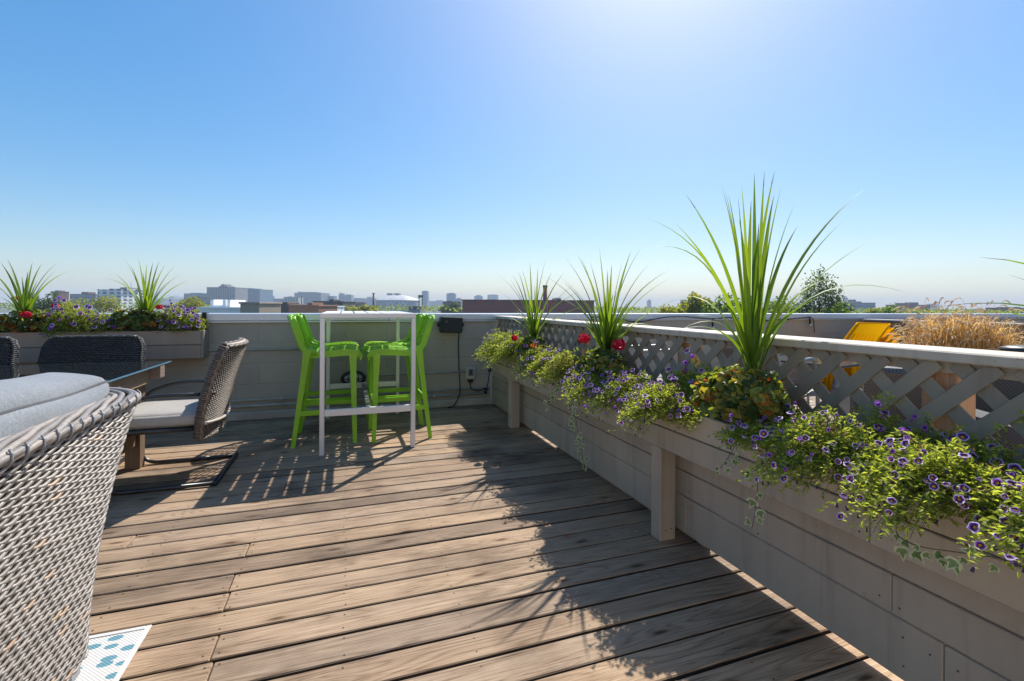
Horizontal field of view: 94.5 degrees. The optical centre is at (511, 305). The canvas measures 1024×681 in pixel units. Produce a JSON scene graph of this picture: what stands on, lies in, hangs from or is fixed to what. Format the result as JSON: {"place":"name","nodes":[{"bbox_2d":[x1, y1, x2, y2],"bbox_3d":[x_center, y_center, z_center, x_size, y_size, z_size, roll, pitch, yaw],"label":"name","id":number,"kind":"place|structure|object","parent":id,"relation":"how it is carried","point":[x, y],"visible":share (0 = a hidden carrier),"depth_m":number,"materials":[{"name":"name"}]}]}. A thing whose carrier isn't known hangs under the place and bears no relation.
{"place":"outdoors","nodes":[
{"label":"outdoors","id":0,"kind":"place"},
{"bbox_2d":[52,290,68,300],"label":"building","id":1,"kind":"structure","parent":0,"point":[63,294],"depth_m":423.80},
{"bbox_2d":[70,292,97,308],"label":"office building","id":2,"kind":"structure","parent":0,"point":[89,296],"depth_m":520.00,"materials":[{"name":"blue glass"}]},
{"bbox_2d":[183,296,211,304],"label":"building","id":3,"kind":"structure","parent":0,"point":[202,299],"depth_m":516.92,"materials":[{"name":"concrete"}]},
{"bbox_2d":[197,300,245,312],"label":"flat roof building","id":4,"kind":"structure","parent":0,"point":[224,306],"depth_m":130.00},
{"bbox_2d":[207,284,247,304],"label":"office tower","id":5,"kind":"structure","parent":0,"point":[225,292],"depth_m":820.00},
{"bbox_2d":[238,302,282,312],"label":"flat roof building","id":6,"kind":"structure","parent":0,"point":[260,307],"depth_m":126.72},
{"bbox_2d":[248,288,272,301],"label":"office tower","id":7,"kind":"structure","parent":0,"point":[260,295],"depth_m":905.87,"materials":[{"name":"blue glass"}]},
{"bbox_2d":[281,302,306,312],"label":"brick building","id":8,"kind":"structure","parent":0,"point":[284,307],"depth_m":170.00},
{"bbox_2d":[288,303,337,312],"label":"brick building","id":9,"kind":"structure","parent":0,"point":[314,308],"depth_m":165.00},
{"bbox_2d":[313,299,355,310],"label":"industrial building","id":10,"kind":"structure","parent":0,"point":[338,302],"depth_m":260.00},
{"bbox_2d":[340,293,353,300],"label":"office building","id":11,"kind":"structure","parent":0,"point":[346,297],"depth_m":1500.00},
{"bbox_2d":[355,302,366,307],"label":"office building","id":12,"kind":"structure","parent":0,"point":[358,304],"depth_m":560.00,"materials":[{"name":"grey concrete"}]},
{"bbox_2d":[354,297,375,305],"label":"office building","id":13,"kind":"structure","parent":0,"point":[368,300],"depth_m":1800.00,"materials":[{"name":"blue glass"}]},
{"bbox_2d":[422,291,428,308],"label":"apartment tower","id":14,"kind":"structure","parent":0,"point":[425,294],"depth_m":1500.00,"materials":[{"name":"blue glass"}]},
{"bbox_2d":[446,293,455,301],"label":"apartment tower","id":15,"kind":"structure","parent":0,"point":[451,297],"depth_m":1500.00,"materials":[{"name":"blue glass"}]},
{"bbox_2d":[442,301,460,312],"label":"office building","id":16,"kind":"structure","parent":0,"point":[447,303],"depth_m":520.00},
{"bbox_2d":[0,305,948,312],"bbox_3d":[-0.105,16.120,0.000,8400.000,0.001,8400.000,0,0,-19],"label":"ground","id":17,"kind":"structure","parent":0,"point":[156,310],"depth_m":1119.16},
{"bbox_2d":[32,291,65,312],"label":"tree","id":18,"kind":"object","parent":17,"relation":"on","point":[46,304],"visible":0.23,"depth_m":120.19,"materials":[{"name":"green plant"}]},
{"bbox_2d":[60,298,91,312],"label":"tree","id":19,"kind":"object","parent":17,"relation":"on","point":[68,301],"visible":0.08,"depth_m":139.59,"materials":[{"name":"green plant"}]},
{"bbox_2d":[76,294,127,312],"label":"tree","id":20,"kind":"object","parent":17,"relation":"on","point":[107,306],"visible":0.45,"depth_m":149.25,"materials":[{"name":"green plant"}]},
{"bbox_2d":[97,287,143,312],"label":"apartment building","id":21,"kind":"structure","parent":17,"relation":"on","point":[122,293],"depth_m":432.96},
{"bbox_2d":[152,296,183,304],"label":"office building","id":22,"kind":"structure","parent":17,"relation":"on","point":[174,299],"depth_m":2300.00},
{"bbox_2d":[169,295,204,312],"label":"tree","id":23,"kind":"object","parent":17,"relation":"on","point":[196,303],"visible":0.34,"depth_m":149.96,"materials":[{"name":"green plant"}]},
{"bbox_2d":[184,293,206,309],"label":"office building","id":24,"kind":"structure","parent":17,"relation":"on","point":[195,294],"depth_m":900.00,"materials":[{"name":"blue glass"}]},
{"bbox_2d":[284,296,303,303],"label":"apartment building","id":25,"kind":"structure","parent":17,"relation":"on","point":[292,299],"depth_m":800.00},
{"bbox_2d":[294,292,329,303],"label":"office building","id":26,"kind":"structure","parent":17,"relation":"on","point":[310,297],"depth_m":1250.00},
{"bbox_2d":[348,304,377,310],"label":"tree","id":27,"kind":"object","parent":17,"relation":"on","point":[363,308],"visible":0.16,"depth_m":189.15,"materials":[{"name":"green plant"}]},
{"bbox_2d":[376,293,419,311],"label":"stadium","id":28,"kind":"object","parent":17,"relation":"on","point":[394,299],"visible":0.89,"depth_m":959.08},
{"bbox_2d":[408,306,423,312],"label":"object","id":29,"kind":"structure","parent":17,"relation":"on","point":[414,309],"depth_m":260.00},
{"bbox_2d":[429,300,445,307],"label":"office building","id":30,"kind":"structure","parent":17,"relation":"on","point":[436,302],"depth_m":2200.00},
{"bbox_2d":[438,301,461,312],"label":"tree","id":31,"kind":"object","parent":17,"relation":"on","point":[451,307],"visible":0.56,"depth_m":297.91,"materials":[{"name":"green plant"}]},
{"bbox_2d":[487,294,497,299],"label":"apartment tower","id":32,"kind":"structure","parent":17,"relation":"on","point":[492,296],"depth_m":1900.00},
{"bbox_2d":[0,302,1023,312],"bbox_3d":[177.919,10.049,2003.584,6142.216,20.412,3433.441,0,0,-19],"label":"distant trees","id":33,"kind":"object","parent":17,"relation":"on","point":[632,310],"visible":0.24,"depth_m":314.94,"materials":[{"name":"green plant"}]},
{"bbox_2d":[461,298,594,312],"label":"warehouse","id":34,"kind":"structure","parent":17,"relation":"on","point":[488,306],"depth_m":190.00,"materials":[{"name":"red brick"}]},
{"bbox_2d":[543,285,547,312],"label":"chimney stack","id":35,"kind":"object","parent":17,"relation":"on","point":[545,299],"visible":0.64,"depth_m":184.23,"materials":[{"name":"red brick"}]},
{"bbox_2d":[659,304,682,312],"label":"tree","id":36,"kind":"object","parent":17,"relation":"on","point":[669,309],"visible":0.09,"depth_m":108.67,"materials":[{"name":"green plant"}]},
{"bbox_2d":[673,291,713,312],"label":"tree","id":37,"kind":"object","parent":17,"relation":"on","point":[694,304],"visible":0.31,"depth_m":89.51,"materials":[{"name":"green plant"}]},
{"bbox_2d":[700,290,736,312],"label":"tree","id":38,"kind":"object","parent":17,"relation":"on","point":[720,307],"visible":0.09,"depth_m":85.68,"materials":[{"name":"green plant"}]},
{"bbox_2d":[767,295,796,312],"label":"tree","id":39,"kind":"object","parent":17,"relation":"on","point":[771,305],"visible":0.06,"depth_m":98.74,"materials":[{"name":"green plant"}]},
{"bbox_2d":[789,264,854,312],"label":"tree","id":40,"kind":"object","parent":17,"relation":"on","point":[830,300],"visible":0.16,"depth_m":84.48,"materials":[{"name":"green plant"}]},
{"bbox_2d":[819,301,849,312],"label":"tree","id":41,"kind":"object","parent":17,"relation":"on","point":[837,308],"visible":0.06,"depth_m":79.36,"materials":[{"name":"green plant"}]},
{"bbox_2d":[840,300,874,312],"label":"factory","id":42,"kind":"structure","parent":17,"relation":"on","point":[858,304],"depth_m":650.00,"materials":[{"name":"grey concrete"}]},
{"bbox_2d":[865,307,879,312],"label":"tree","id":43,"kind":"object","parent":17,"relation":"on","point":[872,311],"visible":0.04,"depth_m":130.13,"materials":[{"name":"green plant"}]},
{"bbox_2d":[875,302,903,312],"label":"tree","id":44,"kind":"object","parent":17,"relation":"on","point":[887,310],"visible":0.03,"depth_m":119.73,"materials":[{"name":"green plant"}]},
{"bbox_2d":[986,307,1023,312],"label":"office building","id":45,"kind":"structure","parent":17,"relation":"on","point":[1004,309],"depth_m":427.83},
{"bbox_2d":[89,405,902,680],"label":"deck","id":46,"kind":"structure","parent":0,"point":[448,551],"depth_m":1.98,"materials":[{"name":"brown wood"}]},
{"bbox_2d":[0,336,19,364],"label":"cantilever chair","id":47,"kind":"object","parent":46,"relation":"on","point":[9,350],"visible":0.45,"depth_m":3.34,"materials":[{"name":"grey wicker"}]},
{"bbox_2d":[0,361,170,469],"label":"dining table","id":48,"kind":"object","parent":46,"relation":"on","point":[135,376],"visible":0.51,"depth_m":3.07,"materials":[{"name":"clear glass"}]},
{"bbox_2d":[37,335,146,464],"bbox_3d":[-3.014,0.661,3.263,0.652,0.879,0.724,0,0,-19],"label":"cantilever chair","id":49,"kind":"object","parent":46,"relation":"on","point":[66,349],"visible":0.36,"depth_m":3.52,"materials":[{"name":"black wicker"}]},
{"bbox_2d":[75,625,151,680],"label":"outdoor rug","id":50,"kind":"object","parent":46,"relation":"on","point":[110,656],"visible":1,"depth_m":1.50,"materials":[{"name":"white fabric"}]},
{"bbox_2d":[0,372,141,680],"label":"lounge chair","id":51,"kind":"object","parent":50,"relation":"on","point":[63,436],"visible":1,"depth_m":1.14,"materials":[{"name":"grey wicker"}]},
{"bbox_2d":[111,337,248,494],"bbox_3d":[-2.147,0.667,3.096,0.724,0.879,0.652,0,0,-19],"label":"cantilever chair","id":52,"kind":"object","parent":46,"relation":"on","point":[206,413],"visible":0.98,"depth_m":2.92,"materials":[{"name":"wicker"}]},
{"bbox_2d":[287,314,362,448],"bbox_3d":[-1.558,0.591,3.949,0.586,1.038,0.455,0,0,-19],"label":"bar stool","id":53,"kind":"object","parent":46,"relation":"on","point":[308,349],"visible":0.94,"depth_m":3.82,"materials":[{"name":"green plastic"}]},
{"bbox_2d":[296,313,361,432],"bbox_3d":[-1.711,0.590,4.403,0.586,1.038,0.455,0,0,-20],"label":"bar stool","id":54,"kind":"object","parent":46,"relation":"on","point":[315,342],"visible":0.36,"depth_m":4.52,"materials":[{"name":"green plastic"}]},
{"bbox_2d":[319,311,415,455],"bbox_3d":[-1.290,0.586,4.182,0.700,1.051,1.235,0,0,-19],"label":"bar table","id":55,"kind":"object","parent":46,"relation":"on","point":[368,408],"visible":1,"depth_m":3.69,"materials":[{"name":"white metal"}]},
{"bbox_2d":[362,313,425,426],"bbox_3d":[-1.133,0.594,4.563,0.586,1.038,0.455,0,0,-19],"label":"bar stool","id":56,"kind":"object","parent":46,"relation":"on","point":[407,340],"visible":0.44,"depth_m":4.70,"materials":[{"name":"green plastic"}]},
{"bbox_2d":[364,314,434,442],"bbox_3d":[-0.970,0.595,4.112,0.586,1.038,0.455,0,0,-20],"label":"bar stool","id":57,"kind":"object","parent":46,"relation":"on","point":[373,353],"visible":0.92,"depth_m":3.98,"materials":[{"name":"green plastic"}]},
{"bbox_2d":[492,316,1023,680],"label":"lattice fence","id":58,"kind":"object","parent":46,"relation":"on","point":[905,620],"visible":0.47,"depth_m":1.59,"materials":[{"name":"beige paint"}]},
{"bbox_2d":[484,368,490,393],"bbox_3d":[-0.271,0.843,5.285,0.082,0.290,0.036,0,0,-1],"label":"plug cord","id":59,"kind":"object","parent":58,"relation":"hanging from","point":[485,390],"visible":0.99,"depth_m":5.28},
{"bbox_2d":[492,354,1023,613],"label":"flower box","id":60,"kind":"object","parent":46,"relation":"on","point":[1004,585],"visible":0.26,"depth_m":1.64,"materials":[{"name":"beige paint"}]},
{"bbox_2d":[471,328,523,369],"bbox_3d":[-0.126,0.398,4.380,0.414,0.359,0.904,0,0,-19],"label":"trailing petunia","id":61,"kind":"object","parent":60,"relation":"in","point":[500,346],"visible":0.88,"depth_m":4.26,"materials":[{"name":"green plant"}]},
{"bbox_2d":[511,333,545,355],"bbox_3d":[0.159,0.336,3.897,0.269,0.205,0.444,0,0,-19],"label":"geranium","id":62,"kind":"object","parent":60,"relation":"in","point":[528,341],"visible":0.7,"depth_m":3.83,"materials":[{"name":"green plant"}]},
{"bbox_2d":[504,260,578,337],"bbox_3d":[0.228,-0.016,3.964,0.749,0.711,0.367,0,0,-1],"label":"spike plant","id":63,"kind":"object","parent":60,"relation":"in","point":[533,325],"visible":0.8,"depth_m":3.94,"materials":[{"name":"green plant"}]},
{"bbox_2d":[512,340,585,389],"bbox_3d":[0.228,0.428,3.387,0.413,0.320,0.852,0,0,-19],"label":"trailing petunia","id":64,"kind":"object","parent":60,"relation":"in","point":[550,366],"visible":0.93,"depth_m":3.30,"materials":[{"name":"green plant"}]},
{"bbox_2d":[543,379,568,411],"bbox_3d":[0.301,0.606,3.179,0.248,0.265,0.079,0,0,40],"label":"ivy trailer","id":65,"kind":"object","parent":60,"relation":"attached to","point":[556,389],"visible":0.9,"depth_m":3.19,"materials":[{"name":"green plant"}]},
{"bbox_2d":[567,387,588,470],"bbox_3d":[0.408,0.752,2.931,0.171,0.541,0.071,0,0,41],"label":"ivy trailer","id":66,"kind":"object","parent":60,"relation":"hanging from","point":[579,436],"visible":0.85,"depth_m":2.93,"materials":[{"name":"green plant"}]},
{"bbox_2d":[575,334,630,378],"bbox_3d":[0.543,0.312,2.806,0.275,0.263,0.468,0,0,-19],"label":"geranium","id":67,"kind":"object","parent":60,"relation":"in","point":[597,357],"visible":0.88,"depth_m":2.71,"materials":[{"name":"green plant"}]},
{"bbox_2d":[552,248,679,352],"bbox_3d":[0.588,-0.009,2.887,0.810,0.703,0.447,0,0,-5],"label":"spike plant","id":68,"kind":"object","parent":60,"relation":"in","point":[607,330],"visible":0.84,"depth_m":2.83,"materials":[{"name":"green plant"}]},
{"bbox_2d":[558,358,721,436],"bbox_3d":[0.527,0.437,2.454,0.443,0.278,1.193,0,0,-19],"label":"trailing petunia","id":69,"kind":"object","parent":60,"relation":"in","point":[656,400],"visible":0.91,"depth_m":2.22,"materials":[{"name":"green plant"}]},
{"bbox_2d":[661,348,710,401],"bbox_3d":[0.813,0.344,2.256,0.128,0.292,0.395,0,0,-19],"label":"trailing petunia","id":70,"kind":"object","parent":60,"relation":"in","point":[690,378],"visible":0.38,"depth_m":2.22,"materials":[{"name":"purple plant"}]},
{"bbox_2d":[714,438,752,474],"bbox_3d":[0.815,0.561,1.760,0.055,0.192,0.139,0,0,-38],"label":"ivy trailer","id":71,"kind":"object","parent":60,"relation":"attached to","point":[735,461],"visible":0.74,"depth_m":1.77,"materials":[{"name":"green plant"}]},
{"bbox_2d":[690,364,801,423],"bbox_3d":[0.875,0.337,1.791,0.303,0.229,0.430,0,0,-19],"label":"coleus","id":72,"kind":"object","parent":60,"relation":"in","point":[747,394],"visible":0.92,"depth_m":1.71,"materials":[{"name":"green plant"}]},
{"bbox_2d":[739,465,769,537],"bbox_3d":[0.862,0.672,1.673,0.042,0.293,0.106,0,0,-28],"label":"ivy trailer","id":73,"kind":"object","parent":60,"relation":"hanging from","point":[760,513],"visible":0.79,"depth_m":1.67,"materials":[{"name":"green plant"}]},
{"bbox_2d":[652,171,902,369],"bbox_3d":[0.976,-0.099,1.778,0.859,0.890,0.633,0,0,35],"label":"spike plant","id":74,"kind":"object","parent":60,"relation":"in","point":[749,326],"visible":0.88,"depth_m":1.80,"materials":[{"name":"green plant"}]},
{"bbox_2d":[708,401,1023,578],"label":"trailing petunia","id":75,"kind":"object","parent":60,"relation":"in","point":[989,496],"visible":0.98,"depth_m":1.15,"materials":[{"name":"green plant"}]},
{"bbox_2d":[839,390,1023,477],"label":"trailing petunia","id":76,"kind":"object","parent":60,"relation":"in","point":[963,437],"visible":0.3,"depth_m":1.29,"materials":[{"name":"green plant"}]},
{"bbox_2d":[883,498,1006,576],"bbox_3d":[0.967,0.537,1.101,0.121,0.143,0.302,0,0,13],"label":"ivy trailer","id":77,"kind":"object","parent":60,"relation":"attached to","point":[919,554],"visible":0.73,"depth_m":1.06,"materials":[{"name":"green plant"}]},
{"bbox_2d":[937,257,1023,315],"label":"spike plant","id":78,"kind":"object","parent":60,"relation":"in","point":[999,303],"visible":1,"depth_m":0.86,"materials":[{"name":"green plant"}]},
{"bbox_2d":[0,0,1023,309],"label":"sky","id":79,"kind":"structure","parent":0,"point":[358,148],"materials":[{"name":"blue"}]},
{"bbox_2d":[612,336,677,382],"bbox_3d":[1.466,0.730,5.042,0.719,0.801,0.574,0,0,1],"label":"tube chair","id":80,"kind":"object","parent":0,"point":[647,351],"visible":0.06,"depth_m":4.93,"materials":[{"name":"grey metal"}]},
{"bbox_2d":[719,347,819,404],"bbox_3d":[2.231,0.735,4.151,0.719,0.801,0.574,0,0,-34],"label":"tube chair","id":81,"kind":"object","parent":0,"point":[727,352],"visible":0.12,"depth_m":4.06,"materials":[{"name":"grey metal"}]},
{"bbox_2d":[793,382,837,427],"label":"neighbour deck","id":82,"kind":"structure","parent":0,"point":[812,397],"depth_m":5.75,"materials":[{"name":"grey wood"}]},
{"bbox_2d":[827,336,900,390],"bbox_3d":[4.735,0.782,6.325,0.830,0.744,0.508,0,0,-22],"label":"stacking chair","id":83,"kind":"object","parent":82,"relation":"on","point":[830,381],"visible":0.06,"depth_m":6.37,"materials":[{"name":"yellow plastic"}]},
{"bbox_2d":[824,332,896,388],"bbox_3d":[4.666,0.723,6.297,0.830,0.744,0.508,0,0,-22],"label":"stacking chair","id":84,"kind":"object","parent":83,"relation":"on","point":[826,378],"visible":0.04,"depth_m":6.34,"materials":[{"name":"yellow plastic"}]},
{"bbox_2d":[821,327,893,382],"bbox_3d":[4.597,0.665,6.268,0.830,0.744,0.508,0,0,-22],"label":"stacking chair","id":85,"kind":"object","parent":84,"relation":"on","point":[885,336],"visible":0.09,"depth_m":6.25,"materials":[{"name":"yellow plastic"}]},
{"bbox_2d":[817,322,890,374],"bbox_3d":[4.528,0.606,6.240,0.830,0.744,0.508,0,0,-22],"label":"stacking chair","id":86,"kind":"object","parent":85,"relation":"on","point":[873,330],"visible":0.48,"depth_m":6.33,"materials":[{"name":"yellow plastic"}]},
{"bbox_2d":[838,366,1023,433],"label":"wicker armchair","id":87,"kind":"object","parent":82,"relation":"on","point":[1010,389],"visible":0.09,"depth_m":2.85,"materials":[{"name":"blue wicker"}]},
{"bbox_2d":[975,409,1023,454],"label":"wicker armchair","id":88,"kind":"object","parent":82,"relation":"on","point":[1015,438],"visible":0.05,"depth_m":2.26,"materials":[{"name":"grey wicker"}]},
{"bbox_2d":[779,354,858,423],"bbox_3d":[2.996,0.827,4.597,1.022,0.628,0.825,0,0,-31],"label":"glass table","id":89,"kind":"object","parent":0,"point":[836,383],"visible":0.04,"depth_m":4.13,"materials":[{"name":"grey"}]},
{"bbox_2d":[886,302,929,312],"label":"office building","id":90,"kind":"structure","parent":0,"point":[912,305],"depth_m":620.00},
{"bbox_2d":[885,297,1023,350],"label":"ornamental grass","id":91,"kind":"object","parent":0,"point":[973,332],"depth_m":4.88,"materials":[{"name":"plant"}]},
{"bbox_2d":[999,345,1023,351],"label":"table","id":92,"kind":"object","parent":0,"point":[1015,348],"visible":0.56,"depth_m":3.84,"materials":[{"name":"silver plastic"}]},
{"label":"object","id":93,"kind":"object","parent":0,"visible":0},
{"bbox_2d":[0,313,1023,421],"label":"parapet wall","id":94,"kind":"structure","parent":93,"relation":"on","point":[268,374],"depth_m":4.96,"materials":[{"name":"grey concrete"}]},
{"bbox_2d":[0,329,208,362],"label":"flower box","id":95,"kind":"object","parent":94,"relation":"attached to","point":[171,345],"visible":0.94,"depth_m":4.15,"materials":[{"name":"wood"}]},
{"bbox_2d":[0,260,65,314],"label":"spike plant","id":96,"kind":"object","parent":95,"relation":"in","point":[25,300],"visible":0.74,"depth_m":3.91,"materials":[{"name":"green plant"}]},
{"bbox_2d":[0,296,70,332],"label":"geranium","id":97,"kind":"object","parent":95,"relation":"in","point":[20,320],"visible":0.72,"depth_m":3.84,"materials":[{"name":"green plant"}]},
{"bbox_2d":[38,296,126,339],"bbox_3d":[-3.610,0.113,3.985,0.580,0.378,0.316,0,0,-19],"label":"trailing petunia","id":98,"kind":"object","parent":95,"relation":"in","point":[87,322],"visible":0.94,"depth_m":3.94,"materials":[{"name":"purple plant"}]},
{"bbox_2d":[105,305,169,330],"bbox_3d":[-3.260,0.119,4.149,0.523,0.252,0.288,0,0,-4],"label":"geranium","id":99,"kind":"object","parent":95,"relation":"in","point":[135,320],"visible":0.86,"depth_m":4.09,"materials":[{"name":"green plant"}]},
{"bbox_2d":[110,262,183,313],"bbox_3d":[-3.216,-0.124,4.231,0.720,0.585,0.414,0,0,25],"label":"spike plant","id":100,"kind":"object","parent":95,"relation":"in","point":[147,303],"visible":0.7,"depth_m":4.17,"materials":[{"name":"green plant"}]},
{"bbox_2d":[156,299,209,333],"bbox_3d":[-2.963,0.101,4.232,0.425,0.306,0.260,0,0,-19],"label":"trailing petunia","id":101,"kind":"object","parent":95,"relation":"in","point":[187,320],"visible":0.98,"depth_m":4.20,"materials":[{"name":"purple plant"}]},
{"bbox_2d":[202,312,208,329],"bbox_3d":[-2.879,0.154,4.447,0.036,0.175,0.106,0,0,-19],"label":"hook strap","id":102,"kind":"object","parent":94,"relation":"hanging from","point":[204,315],"visible":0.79,"depth_m":4.40,"materials":[{"name":"black plastic"}]},
{"bbox_2d":[209,348,299,351],"bbox_3d":[-3.676,0.421,4.147,3.600,0.041,0.026,0,0,-19],"label":"conduit pipe","id":103,"kind":"object","parent":94,"relation":"attached to","point":[260,349],"depth_m":4.60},
{"bbox_2d":[341,371,365,382],"bbox_3d":[-1.620,0.750,4.835,0.246,0.160,0.080,0,0,-19],"label":"bulkhead light","id":104,"kind":"object","parent":94,"relation":"attached to","point":[360,377],"visible":0.66,"depth_m":4.82,"materials":[{"name":"black plastic"}]},
{"bbox_2d":[230,387,489,408],"bbox_3d":[-2.624,0.943,4.506,5.030,0.094,0.044,0,0,-19],"label":"conduit pipe","id":105,"kind":"object","parent":94,"relation":"attached to","point":[281,404],"visible":0.41,"depth_m":4.80,"materials":[{"name":"metal"}]},
{"bbox_2d":[365,371,464,376],"bbox_3d":[-1.023,0.734,5.076,1.063,0.030,0.020,0,0,-19],"label":"conduit pipe","id":106,"kind":"object","parent":94,"relation":"attached to","point":[425,373],"visible":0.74,"depth_m":5.12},
{"bbox_2d":[437,316,463,332],"bbox_3d":[-0.664,0.211,5.126,0.290,0.177,0.162,0,0,-19],"label":"wall speaker","id":107,"kind":"object","parent":94,"relation":"attached to","point":[450,324],"depth_m":5.05,"materials":[{"name":"black plastic"}]},
{"bbox_2d":[448,333,460,407],"bbox_3d":[-0.622,0.694,5.166,0.164,0.839,0.054,0,0,-43],"label":"speaker cable","id":108,"kind":"object","parent":94,"relation":"attached to","point":[459,374],"visible":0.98,"depth_m":5.22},
{"bbox_2d":[465,367,474,378],"bbox_3d":[-0.461,0.752,5.247,0.100,0.130,0.072,0,0,-19],"label":"outlet box","id":109,"kind":"object","parent":94,"relation":"attached to","point":[469,372],"visible":1,"depth_m":5.22,"materials":[{"name":"grey plastic"}]},
{"bbox_2d":[468,379,487,390],"bbox_3d":[-0.377,0.887,5.274,0.230,0.138,0.042,0,0,-17],"label":"plug cord","id":110,"kind":"object","parent":109,"relation":"hanging from","point":[470,380],"visible":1,"depth_m":5.24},
{"bbox_2d":[592,316,814,331],"bbox_3d":[2.700,0.265,6.325,3.692,0.245,0.042,0,0,-19],"label":"fence","id":111,"kind":"object","parent":94,"relation":"attached to","point":[809,325],"visible":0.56,"depth_m":6.30,"materials":[{"name":"grey"}]},
{"bbox_2d":[862,319,1023,344],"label":"plank fence","id":112,"kind":"object","parent":94,"relation":"attached to","point":[897,322],"visible":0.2,"depth_m":6.70,"materials":[{"name":"grey wood"}]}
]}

